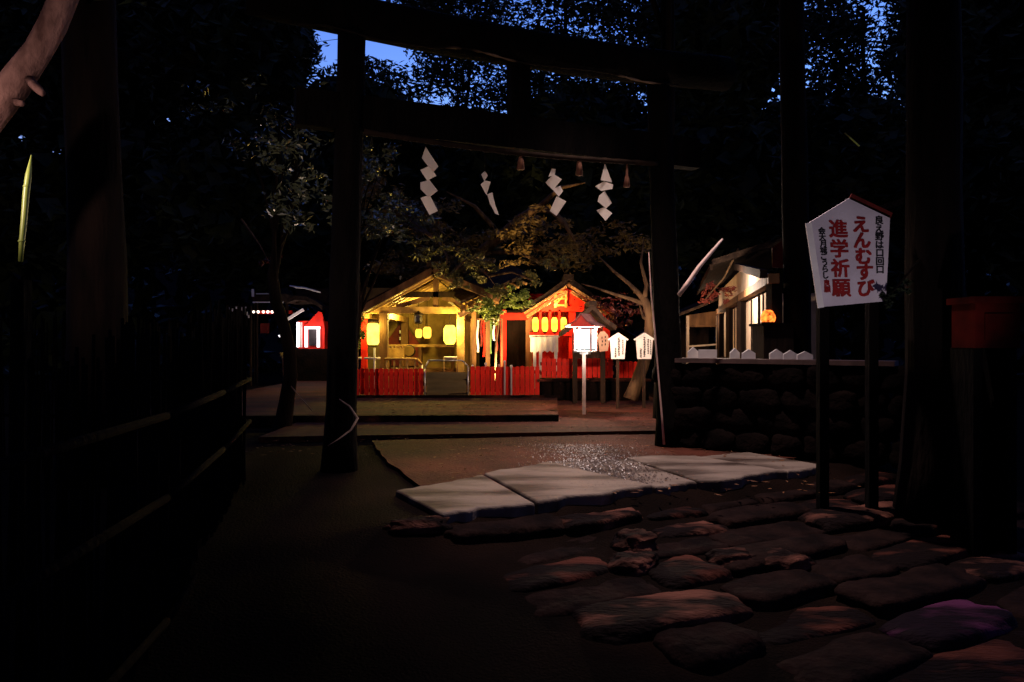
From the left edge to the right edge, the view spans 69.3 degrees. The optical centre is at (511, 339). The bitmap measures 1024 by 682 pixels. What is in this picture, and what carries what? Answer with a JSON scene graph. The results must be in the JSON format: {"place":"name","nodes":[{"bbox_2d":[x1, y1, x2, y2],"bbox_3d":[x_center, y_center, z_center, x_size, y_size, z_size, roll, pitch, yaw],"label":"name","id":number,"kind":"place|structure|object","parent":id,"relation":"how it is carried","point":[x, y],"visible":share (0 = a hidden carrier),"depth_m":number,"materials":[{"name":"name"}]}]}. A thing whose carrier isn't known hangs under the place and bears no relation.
{"place":"outdoors","nodes":[
{"label":"outdoors","id":0,"kind":"place"},
{"bbox_2d":[242,375,557,414],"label":"terrace","id":1,"kind":"structure","parent":0,"point":[265,400],"depth_m":13.08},
{"bbox_2d":[286,285,328,380],"bbox_3d":[-5.685,-0.115,21.175,1.193,2.790,1.650,0,0,0],"label":"auxiliary shrine","id":2,"kind":"object","parent":1,"relation":"on","point":[312,338],"visible":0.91,"depth_m":20.82,"materials":[{"name":"paint"}]},
{"bbox_2d":[357,368,423,394],"bbox_3d":[-2.539,0.843,15.006,1.536,0.558,0.118,0,0,0],"label":"picket fence","id":3,"kind":"object","parent":1,"relation":"on","point":[388,381],"visible":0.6,"depth_m":14.97,"materials":[{"name":"paint"}]},
{"bbox_2d":[361,262,501,381],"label":"open pavilion","id":4,"kind":"structure","parent":1,"relation":"on","point":[390,311],"depth_m":17.35,"materials":[{"name":"paint"}]},
{"bbox_2d":[367,322,378,346],"bbox_3d":[-3.226,-0.234,17.200,0.348,0.774,0.343,0,0,0],"label":"paper lantern","id":5,"kind":"object","parent":4,"relation":"hanging from","point":[372,334],"visible":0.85,"depth_m":17.07,"materials":[{"name":"yellow"}]},
{"bbox_2d":[389,346,405,365],"bbox_3d":[-2.810,0.390,17.900,0.420,0.480,0.420,0,0,0],"label":"offering box","id":6,"kind":"object","parent":4,"relation":"on","point":[396,351],"visible":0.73,"depth_m":17.70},
{"bbox_2d":[389,345,455,369],"bbox_3d":[-2.295,0.428,18.600,1.726,0.623,0.400,0,0,0],"label":"altar table","id":7,"kind":"object","parent":4,"relation":"on","point":[420,352],"visible":0.57,"depth_m":18.45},
{"bbox_2d":[443,324,455,345],"bbox_3d":[-1.452,-0.242,17.300,0.298,0.758,0.293,0,0,0],"label":"paper lantern","id":8,"kind":"object","parent":4,"relation":"hanging from","point":[449,333],"visible":1,"depth_m":17.19,"materials":[{"name":"yellow"}]},
{"bbox_2d":[424,360,468,394],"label":"gate panel","id":9,"kind":"structure","parent":1,"relation":"on","point":[446,383],"depth_m":14.84,"materials":[{"name":"metal"}]},
{"bbox_2d":[471,319,502,366],"bbox_3d":[-0.579,0.340,16.992,0.738,1.660,0.065,0,0,0],"label":"amulet rack","id":10,"kind":"object","parent":1,"relation":"on","point":[492,334],"visible":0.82,"depth_m":16.97,"materials":[{"name":"paint"}]},
{"bbox_2d":[448,265,526,387],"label":"link roof","id":11,"kind":"structure","parent":1,"relation":"on","point":[464,297],"depth_m":16.86,"materials":[{"name":"brown wood"}]},
{"bbox_2d":[464,283,534,366],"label":"leafy sapling","id":12,"kind":"object","parent":1,"relation":"on","point":[489,303],"visible":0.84,"depth_m":15.89,"materials":[{"name":"green plant"}]},
{"bbox_2d":[469,366,540,394],"bbox_3d":[-0.141,0.822,15.006,1.447,0.595,0.118,0,0,0],"label":"picket fence","id":13,"kind":"object","parent":1,"relation":"on","point":[522,380],"visible":0.9,"depth_m":14.98,"materials":[{"name":"paint"}]},
{"bbox_2d":[530,335,559,387],"bbox_3d":[0.745,0.516,16.936,0.686,1.249,0.088,0,0,0],"label":"cloth stand","id":14,"kind":"object","parent":1,"relation":"on","point":[542,343],"visible":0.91,"depth_m":16.91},
{"bbox_2d":[258,396,655,442],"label":"terrace","id":15,"kind":"structure","parent":0,"point":[310,432],"depth_m":10.36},
{"bbox_2d":[564,313,605,413],"bbox_3d":[1.204,0.418,12.200,0.540,1.705,0.520,0,0,24],"label":"post lantern","id":16,"kind":"object","parent":15,"relation":"on","point":[584,338],"visible":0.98,"depth_m":12.09,"materials":[{"name":"paper"}]},
{"bbox_2d":[559,301,615,402],"bbox_3d":[1.440,0.246,14.300,1.016,1.949,1.000,0,0,0],"label":"notice shelter","id":17,"kind":"object","parent":15,"relation":"on","point":[590,307],"visible":0.75,"depth_m":14.26,"materials":[{"name":"brown wood"}]},
{"bbox_2d":[574,241,653,401],"bbox_3d":[2.002,-0.386,14.785,1.526,3.140,1.443,0,0,0],"label":"twisted tree","id":18,"kind":"object","parent":15,"relation":"on","point":[633,389],"visible":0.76,"depth_m":14.31,"materials":[{"name":"brown plant"}]},
{"bbox_2d":[608,333,627,408],"bbox_3d":[1.889,0.571,13.225,0.366,1.398,0.100,0,0,0],"label":"plaque sign","id":19,"kind":"object","parent":15,"relation":"on","point":[617,344],"visible":1,"depth_m":13.20,"materials":[{"name":"white wood"}]},
{"bbox_2d":[633,333,653,407],"bbox_3d":[2.376,0.571,13.325,0.381,1.399,0.100,0,0,0],"label":"plaque sign","id":20,"kind":"object","parent":15,"relation":"on","point":[644,341],"visible":1,"depth_m":13.30,"materials":[{"name":"white wood"}]},
{"bbox_2d":[18,0,898,140],"label":"sky","id":21,"kind":"structure","parent":0,"point":[380,51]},
{"bbox_2d":[0,223,1023,681],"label":"ground","id":22,"kind":"structure","parent":0,"point":[304,569],"depth_m":4.33,"materials":[{"name":"soil"}]},
{"bbox_2d":[11,155,31,583],"bbox_3d":[-2.675,0.385,4.040,0.097,2.769,0.168,0,0,-33],"label":"bamboo cane","id":23,"kind":"object","parent":22,"relation":"on","point":[21,321],"visible":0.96,"depth_m":4.04,"materials":[{"name":"green plant"}]},
{"bbox_2d":[0,0,60,274],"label":"evergreen tree","id":24,"kind":"object","parent":22,"relation":"on","point":[7,40],"visible":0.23,"depth_m":24.09,"materials":[{"name":"green plant"}]},
{"bbox_2d":[0,0,173,131],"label":"leaning tree","id":25,"kind":"object","parent":22,"relation":"on","point":[22,70],"visible":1,"depth_m":4.93,"materials":[{"name":"brown plant"}]},
{"bbox_2d":[0,0,179,291],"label":"evergreen tree","id":26,"kind":"object","parent":22,"relation":"on","point":[139,129],"visible":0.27,"depth_m":24.31,"materials":[{"name":"green plant"}]},
{"bbox_2d":[50,0,137,488],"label":"cedar tree","id":27,"kind":"object","parent":22,"relation":"on","point":[97,289],"visible":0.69,"depth_m":6.62,"materials":[{"name":"brown plant"}]},
{"bbox_2d":[0,301,251,681],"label":"brushwood fence","id":28,"kind":"object","parent":22,"relation":"on","point":[191,416],"visible":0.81,"depth_m":3.25,"materials":[{"name":"black plant"}]},
{"bbox_2d":[120,0,332,316],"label":"evergreen tree","id":29,"kind":"object","parent":22,"relation":"on","point":[223,48],"visible":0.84,"depth_m":23.24,"materials":[{"name":"green plant"}]},
{"bbox_2d":[177,75,333,430],"bbox_3d":[-3.224,-0.992,9.649,2.026,5.152,1.613,0,0,44],"label":"camellia tree","id":30,"kind":"object","parent":22,"relation":"on","point":[284,414],"visible":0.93,"depth_m":9.74,"materials":[{"name":"green plant"}]},
{"bbox_2d":[251,289,295,382],"bbox_3d":[-7.049,-0.098,21.850,1.100,2.736,1.000,0,0,0],"label":"long shelter","id":31,"kind":"object","parent":22,"relation":"on","point":[257,298],"visible":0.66,"depth_m":21.66,"materials":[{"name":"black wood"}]},
{"bbox_2d":[137,395,559,425],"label":"kerb","id":32,"kind":"structure","parent":22,"relation":"on","point":[263,420],"depth_m":11.10,"materials":[{"name":"stone"}]},
{"bbox_2d":[264,64,433,294],"bbox_3d":[-5.849,-4.126,27.007,7.102,11.505,6.572,0,0,0],"label":"evergreen tree","id":33,"kind":"object","parent":22,"relation":"on","point":[317,277],"visible":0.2,"depth_m":25.30,"materials":[{"name":"green plant"}]},
{"bbox_2d":[358,136,439,338],"bbox_3d":[-2.150,-1.008,12.874,1.802,5.209,1.546,0,0,0],"label":"camellia tree","id":34,"kind":"object","parent":22,"relation":"on","point":[380,223],"visible":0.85,"depth_m":12.95,"materials":[{"name":"green plant"}]},
{"bbox_2d":[383,515,453,534],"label":"boulder","id":35,"kind":"object","parent":22,"relation":"on","point":[434,524],"visible":0.93,"depth_m":5.19,"materials":[{"name":"stone"}]},
{"bbox_2d":[304,0,569,112],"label":"evergreen tree","id":36,"kind":"object","parent":22,"relation":"on","point":[457,77],"visible":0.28,"depth_m":29.95,"materials":[{"name":"green plant"}]},
{"bbox_2d":[381,104,546,317],"bbox_3d":[-1.932,-3.574,28.023,7.245,10.394,6.625,0,0,0],"label":"evergreen tree","id":37,"kind":"object","parent":22,"relation":"on","point":[458,172],"visible":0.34,"depth_m":25.88,"materials":[{"name":"green plant"}]},
{"bbox_2d":[396,475,534,523],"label":"stone slab","id":38,"kind":"structure","parent":22,"relation":"on","point":[467,499],"depth_m":5.81,"materials":[{"name":"stone"}]},
{"bbox_2d":[244,0,736,473],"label":"torii gate","id":39,"kind":"structure","parent":22,"relation":"on","point":[348,112],"depth_m":7.83,"materials":[{"name":"black wood"}]},
{"bbox_2d":[297,23,678,86],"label":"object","id":40,"kind":"object","parent":39,"relation":"attached to","point":[458,47],"visible":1,"depth_m":7.81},
{"bbox_2d":[364,129,657,165],"bbox_3d":[0.117,-2.048,8.050,3.452,0.114,0.068,0,0,-23],"label":"sacred rope","id":41,"kind":"object","parent":39,"relation":"hanging from","point":[409,138],"visible":1,"depth_m":7.94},
{"bbox_2d":[420,144,437,214],"bbox_3d":[-0.858,-1.677,7.672,0.189,0.767,0.068,0,0,0],"label":"paper streamer","id":42,"kind":"object","parent":41,"relation":"hanging from","point":[428,188],"visible":1,"depth_m":7.67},
{"bbox_2d":[546,159,565,215],"bbox_3d":[0.487,-1.720,8.228,0.229,0.680,0.052,0,0,3],"label":"paper streamer","id":43,"kind":"object","parent":41,"relation":"hanging from","point":[553,181],"visible":1,"depth_m":8.23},
{"bbox_2d":[595,164,612,220],"bbox_3d":[1.051,-1.710,8.461,0.200,0.700,0.059,0,0,0],"label":"paper streamer","id":44,"kind":"object","parent":41,"relation":"hanging from","point":[605,202],"visible":1,"depth_m":8.46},
{"bbox_2d":[677,239,722,296],"bbox_3d":[2.083,-0.802,8.200,0.514,0.646,0.053,0,0,0],"label":"pale branch","id":45,"kind":"object","parent":39,"relation":"attached to","point":[692,276],"visible":1,"depth_m":8.18,"materials":[{"name":"brown wood"}]},
{"bbox_2d":[443,513,565,542],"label":"step stone","id":46,"kind":"object","parent":22,"relation":"on","point":[535,525],"visible":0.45,"depth_m":5.37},
{"bbox_2d":[361,174,650,282],"bbox_3d":[-0.209,-1.937,18.237,7.163,4.203,5.188,0,0,22],"label":"arching maple","id":47,"kind":"object","parent":22,"relation":"on","point":[495,236],"visible":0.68,"depth_m":18.50,"materials":[{"name":"green plant"}]},
{"bbox_2d":[363,217,568,297],"bbox_3d":[-1.457,-1.931,16.034,5.380,2.150,1.978,0,0,32],"label":"drooping branch","id":48,"kind":"object","parent":47,"relation":"attached to","point":[458,281],"visible":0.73,"depth_m":15.37,"materials":[{"name":"green plant"}]},
{"bbox_2d":[436,0,656,104],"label":"evergreen tree","id":49,"kind":"object","parent":22,"relation":"on","point":[611,15],"visible":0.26,"depth_m":28.74,"materials":[{"name":"green plant"}]},
{"bbox_2d":[503,556,608,591],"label":"step stone","id":50,"kind":"object","parent":22,"relation":"on","point":[554,575],"visible":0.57,"depth_m":4.73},
{"bbox_2d":[517,536,595,564],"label":"step stone","id":51,"kind":"object","parent":22,"relation":"on","point":[547,556],"visible":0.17,"depth_m":5.11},
{"bbox_2d":[485,462,651,513],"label":"stone slab","id":52,"kind":"structure","parent":22,"relation":"on","point":[546,496],"depth_m":6.32,"materials":[{"name":"stone"}]},
{"bbox_2d":[485,76,652,375],"bbox_3d":[2.695,-3.965,26.976,7.699,11.176,6.690,0,0,0],"label":"evergreen tree","id":53,"kind":"object","parent":22,"relation":"on","point":[596,103],"visible":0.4,"depth_m":25.13,"materials":[{"name":"green plant"}]},
{"bbox_2d":[525,577,660,616],"bbox_3d":[0.451,1.666,4.544,1.067,0.268,0.444,0,0,-24],"label":"step stone","id":54,"kind":"object","parent":22,"relation":"on","point":[558,602],"visible":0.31,"depth_m":4.48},
{"bbox_2d":[537,378,650,400],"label":"stone plinth","id":55,"kind":"structure","parent":22,"relation":"on","point":[562,387],"depth_m":14.95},
{"bbox_2d":[540,358,613,377],"bbox_3d":[1.331,0.572,15.156,1.506,0.415,0.119,0,0,0],"label":"picket fence","id":56,"kind":"object","parent":55,"relation":"on","point":[566,365],"visible":0.8,"depth_m":15.13,"materials":[{"name":"paint"}]},
{"bbox_2d":[619,361,636,377],"bbox_3d":[2.495,0.645,15.614,0.533,0.398,0.101,0,0,0],"label":"picket fence","id":57,"kind":"object","parent":55,"relation":"on","point":[629,367],"visible":0.45,"depth_m":15.58,"materials":[{"name":"paint"}]},
{"bbox_2d":[559,507,642,534],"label":"step stone","id":58,"kind":"object","parent":22,"relation":"on","point":[581,523],"visible":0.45,"depth_m":5.69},
{"bbox_2d":[553,459,696,495],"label":"stone slab","id":59,"kind":"structure","parent":22,"relation":"on","point":[682,484],"depth_m":6.76,"materials":[{"name":"stone"}]},
{"bbox_2d":[607,551,658,576],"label":"boulder","id":60,"kind":"object","parent":22,"relation":"on","point":[631,563],"visible":0.88,"depth_m":4.89,"materials":[{"name":"stone"}]},
{"bbox_2d":[610,528,659,551],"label":"boulder","id":61,"kind":"object","parent":22,"relation":"on","point":[632,540],"visible":0.71,"depth_m":5.27,"materials":[{"name":"stone"}]},
{"bbox_2d":[572,589,752,645],"bbox_3d":[0.883,1.670,4.352,1.237,0.249,0.472,0,0,-24],"label":"step stone","id":62,"kind":"object","parent":22,"relation":"on","point":[627,620],"visible":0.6,"depth_m":4.23,"materials":[{"name":"stone"}]},
{"bbox_2d":[650,0,674,418],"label":"cedar tree","id":63,"kind":"object","parent":22,"relation":"on","point":[665,18],"visible":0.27,"depth_m":11.55,"materials":[{"name":"brown plant"}]},
{"bbox_2d":[609,537,728,559],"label":"step stone","id":64,"kind":"object","parent":22,"relation":"on","point":[698,546],"visible":0.25,"depth_m":5.33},
{"bbox_2d":[646,507,707,520],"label":"step stone","id":65,"kind":"object","parent":22,"relation":"on","point":[677,513],"visible":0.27,"depth_m":6.05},
{"bbox_2d":[647,555,733,589],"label":"step stone","id":66,"kind":"object","parent":22,"relation":"on","point":[684,572],"visible":0.48,"depth_m":4.84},
{"bbox_2d":[653,521,729,537],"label":"step stone","id":67,"kind":"object","parent":22,"relation":"on","point":[691,529],"visible":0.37,"depth_m":5.69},
{"bbox_2d":[679,295,718,363],"bbox_3d":[4.884,0.029,19.600,1.322,2.482,2.000,0,0,0],"label":"store hut","id":68,"kind":"object","parent":22,"relation":"on","point":[694,328],"visible":0.45,"depth_m":19.03,"materials":[{"name":"beige paint"}]},
{"bbox_2d":[627,455,786,491],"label":"stone slab","id":69,"kind":"structure","parent":22,"relation":"on","point":[715,475],"depth_m":7.05,"materials":[{"name":"stone"}]},
{"bbox_2d":[603,0,813,349],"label":"evergreen tree","id":70,"kind":"object","parent":22,"relation":"on","point":[730,183],"visible":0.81,"depth_m":22.35,"materials":[{"name":"green plant"}]},
{"bbox_2d":[652,621,765,673],"bbox_3d":[1.058,1.726,4.023,0.598,0.274,0.432,0,0,-28],"label":"step stone","id":71,"kind":"object","parent":22,"relation":"on","point":[712,646],"visible":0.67,"depth_m":3.93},
{"bbox_2d":[701,498,759,513],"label":"step stone","id":72,"kind":"object","parent":22,"relation":"on","point":[711,508],"visible":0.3,"depth_m":6.34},
{"bbox_2d":[705,547,756,566],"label":"boulder","id":73,"kind":"object","parent":22,"relation":"on","point":[722,557],"visible":0.5,"depth_m":5.08,"materials":[{"name":"stone"}]},
{"bbox_2d":[706,502,810,528],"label":"step stone","id":74,"kind":"object","parent":22,"relation":"on","point":[743,516],"visible":0.54,"depth_m":6.07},
{"bbox_2d":[701,452,815,478],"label":"stone slab","id":75,"kind":"structure","parent":22,"relation":"on","point":[793,468],"depth_m":7.57,"materials":[{"name":"stone"}]},
{"bbox_2d":[709,521,826,547],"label":"step stone","id":76,"kind":"object","parent":22,"relation":"on","point":[754,534],"visible":0.23,"depth_m":5.73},
{"bbox_2d":[749,323,796,407],"bbox_3d":[3.023,0.525,8.600,0.400,1.430,0.460,0,0,0],"label":"office counter","id":77,"kind":"object","parent":22,"relation":"on","point":[767,338],"visible":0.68,"depth_m":8.40,"materials":[{"name":"black wood"}]},
{"bbox_2d":[652,358,904,468],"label":"stone wall","id":78,"kind":"structure","parent":22,"relation":"on","point":[732,404],"depth_m":8.07,"materials":[{"name":"stone"}]},
{"bbox_2d":[720,569,837,610],"bbox_3d":[1.703,1.652,4.787,0.851,0.199,0.389,0,0,-30],"label":"step stone","id":79,"kind":"object","parent":22,"relation":"on","point":[776,590],"visible":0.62,"depth_m":4.70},
{"bbox_2d":[724,534,845,575],"bbox_3d":[1.941,1.597,5.402,1.330,0.223,0.388,0,0,-31],"label":"step stone","id":80,"kind":"object","parent":22,"relation":"on","point":[815,546],"visible":0.39,"depth_m":5.37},
{"bbox_2d":[754,488,815,503],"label":"step stone","id":81,"kind":"object","parent":22,"relation":"on","point":[785,496],"visible":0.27,"depth_m":6.67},
{"bbox_2d":[765,548,815,572],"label":"boulder","id":82,"kind":"object","parent":22,"relation":"on","point":[776,559],"visible":0.66,"depth_m":5.09,"materials":[{"name":"stone"}]},
{"bbox_2d":[696,198,903,364],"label":"shrine office","id":83,"kind":"structure","parent":22,"relation":"on","point":[749,278],"depth_m":12.30,"materials":[{"name":"beige paint"}]},
{"bbox_2d":[697,248,739,304],"bbox_3d":[3.478,-1.070,12.586,0.694,0.936,0.408,0,0,0],"label":"maple twig","id":84,"kind":"object","parent":83,"relation":"hanging from","point":[711,285],"visible":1,"depth_m":12.57,"materials":[{"name":"brown plant"}]},
{"bbox_2d":[745,296,758,350],"bbox_3d":[3.668,-0.090,11.284,0.058,1.050,1.900,0,0,12],"label":"sliding door","id":85,"kind":"structure","parent":83,"relation":"in","point":[752,306],"depth_m":11.51,"materials":[{"name":"beige paint"}]},
{"bbox_2d":[759,606,874,644],"bbox_3d":[1.688,1.767,4.427,1.004,0.224,0.469,0,0,-25],"label":"step stone","id":86,"kind":"object","parent":22,"relation":"on","point":[801,624],"visible":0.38,"depth_m":4.35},
{"bbox_2d":[798,499,858,509],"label":"step stone","id":87,"kind":"object","parent":22,"relation":"on","point":[811,504],"visible":0.23,"depth_m":6.60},
{"bbox_2d":[755,73,905,359],"bbox_3d":[11.040,-3.736,26.003,7.824,10.758,6.643,0,0,0],"label":"evergreen tree","id":88,"kind":"object","parent":22,"relation":"on","point":[842,167],"visible":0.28,"depth_m":24.03,"materials":[{"name":"green plant"}]},
{"bbox_2d":[810,479,858,495],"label":"step stone","id":89,"kind":"object","parent":22,"relation":"on","point":[839,487],"visible":0.23,"depth_m":6.99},
{"bbox_2d":[773,0,905,355],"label":"evergreen tree","id":90,"kind":"object","parent":22,"relation":"on","point":[835,29],"visible":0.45,"depth_m":29.10,"materials":[{"name":"green plant"}]},
{"bbox_2d":[797,501,897,533],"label":"step stone","id":91,"kind":"object","parent":22,"relation":"on","point":[838,519],"visible":0.42,"depth_m":6.11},
{"bbox_2d":[805,194,892,508],"bbox_3d":[2.868,0.213,6.358,0.741,2.915,0.125,0,0,0],"label":"plaque board","id":92,"kind":"object","parent":22,"relation":"on","point":[848,242],"visible":1,"depth_m":6.30,"materials":[{"name":"white wood"}]},
{"bbox_2d":[806,554,899,583],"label":"step stone","id":93,"kind":"object","parent":22,"relation":"on","point":[851,567],"visible":0.42,"depth_m":5.11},
{"bbox_2d":[776,632,932,681],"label":"step stone","id":94,"kind":"object","parent":22,"relation":"on","point":[866,657],"visible":0.79,"depth_m":3.90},
{"bbox_2d":[843,485,894,504],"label":"step stone","id":95,"kind":"object","parent":22,"relation":"on","point":[886,492],"visible":0.24,"depth_m":6.79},
{"bbox_2d":[844,471,896,488],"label":"step stone","id":96,"kind":"object","parent":22,"relation":"on","point":[887,478],"visible":0.3,"depth_m":7.31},
{"bbox_2d":[841,530,917,551],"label":"step stone","id":97,"kind":"object","parent":22,"relation":"on","point":[870,540],"visible":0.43,"depth_m":5.76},
{"bbox_2d":[834,563,986,618],"bbox_3d":[2.634,1.729,4.919,1.367,0.291,0.457,0,0,-32],"label":"step stone","id":98,"kind":"object","parent":22,"relation":"on","point":[909,590],"visible":0.58,"depth_m":4.78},
{"bbox_2d":[889,517,940,537],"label":"step stone","id":99,"kind":"object","parent":22,"relation":"on","point":[919,530],"visible":0.18,"depth_m":6.01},
{"bbox_2d":[892,0,965,535],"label":"cedar tree","id":100,"kind":"object","parent":22,"relation":"on","point":[934,228],"visible":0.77,"depth_m":6.13,"materials":[{"name":"brown plant"}]},
{"bbox_2d":[878,258,920,308],"bbox_3d":[3.253,-0.485,6.199,0.391,0.454,0.179,0,0,0],"label":"leafy twig","id":101,"kind":"object","parent":100,"relation":"attached to","point":[890,294],"visible":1,"depth_m":6.19,"materials":[{"name":"plant"}]},
{"bbox_2d":[872,535,986,570],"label":"step stone","id":102,"kind":"object","parent":22,"relation":"on","point":[918,552],"visible":0.38,"depth_m":5.53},
{"bbox_2d":[863,0,1023,296],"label":"evergreen tree","id":103,"kind":"object","parent":22,"relation":"on","point":[993,98],"visible":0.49,"depth_m":23.20,"materials":[{"name":"green plant"}]},
{"bbox_2d":[878,599,1017,651],"bbox_3d":[2.641,1.779,4.456,0.991,0.281,0.422,0,0,-28],"label":"step stone","id":104,"kind":"object","parent":22,"relation":"on","point":[949,625],"visible":0.59,"depth_m":4.34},
{"bbox_2d":[883,639,1023,681],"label":"step stone","id":105,"kind":"object","parent":22,"relation":"on","point":[994,660],"visible":0.91,"depth_m":3.92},
{"bbox_2d":[944,551,1023,582],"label":"step stone","id":106,"kind":"object","parent":22,"relation":"on","point":[998,567],"visible":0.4,"depth_m":5.34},
{"bbox_2d":[946,296,1023,556],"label":"red cabinet","id":107,"kind":"object","parent":22,"relation":"on","point":[983,412],"visible":0.85,"depth_m":5.68,"materials":[{"name":"paint"}]},
{"bbox_2d":[996,586,1023,618],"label":"step stone","id":108,"kind":"object","parent":22,"relation":"on","point":[1012,602],"visible":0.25,"depth_m":4.79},
{"bbox_2d":[498,274,618,377],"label":"red hall","id":109,"kind":"structure","parent":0,"point":[562,294],"depth_m":17.52,"materials":[{"name":"paint"}]},
{"bbox_2d":[498,311,525,366],"bbox_3d":[0.087,0.270,18.500,0.891,2.000,0.050,0,0,0],"label":"doorway back","id":110,"kind":"structure","parent":109,"relation":"in","point":[515,329],"depth_m":18.48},
{"bbox_2d":[373,434,798,489],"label":"path","id":111,"kind":"structure","parent":0,"point":[418,467],"depth_m":8.32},
{"bbox_2d":[245,397,859,494],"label":"fallen leaves","id":112,"kind":"object","parent":111,"relation":"on","point":[545,438],"visible":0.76,"depth_m":8.95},
{"bbox_2d":[648,252,664,444],"bbox_3d":[1.685,0.098,8.620,0.197,2.239,0.027,0,0,0],"label":"bamboo pole","id":113,"kind":"object","parent":111,"relation":"on","point":[662,424],"visible":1,"depth_m":8.61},
{"bbox_2d":[480,443,691,489],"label":"wet gravel","id":114,"kind":"structure","parent":0,"point":[598,462],"depth_m":7.54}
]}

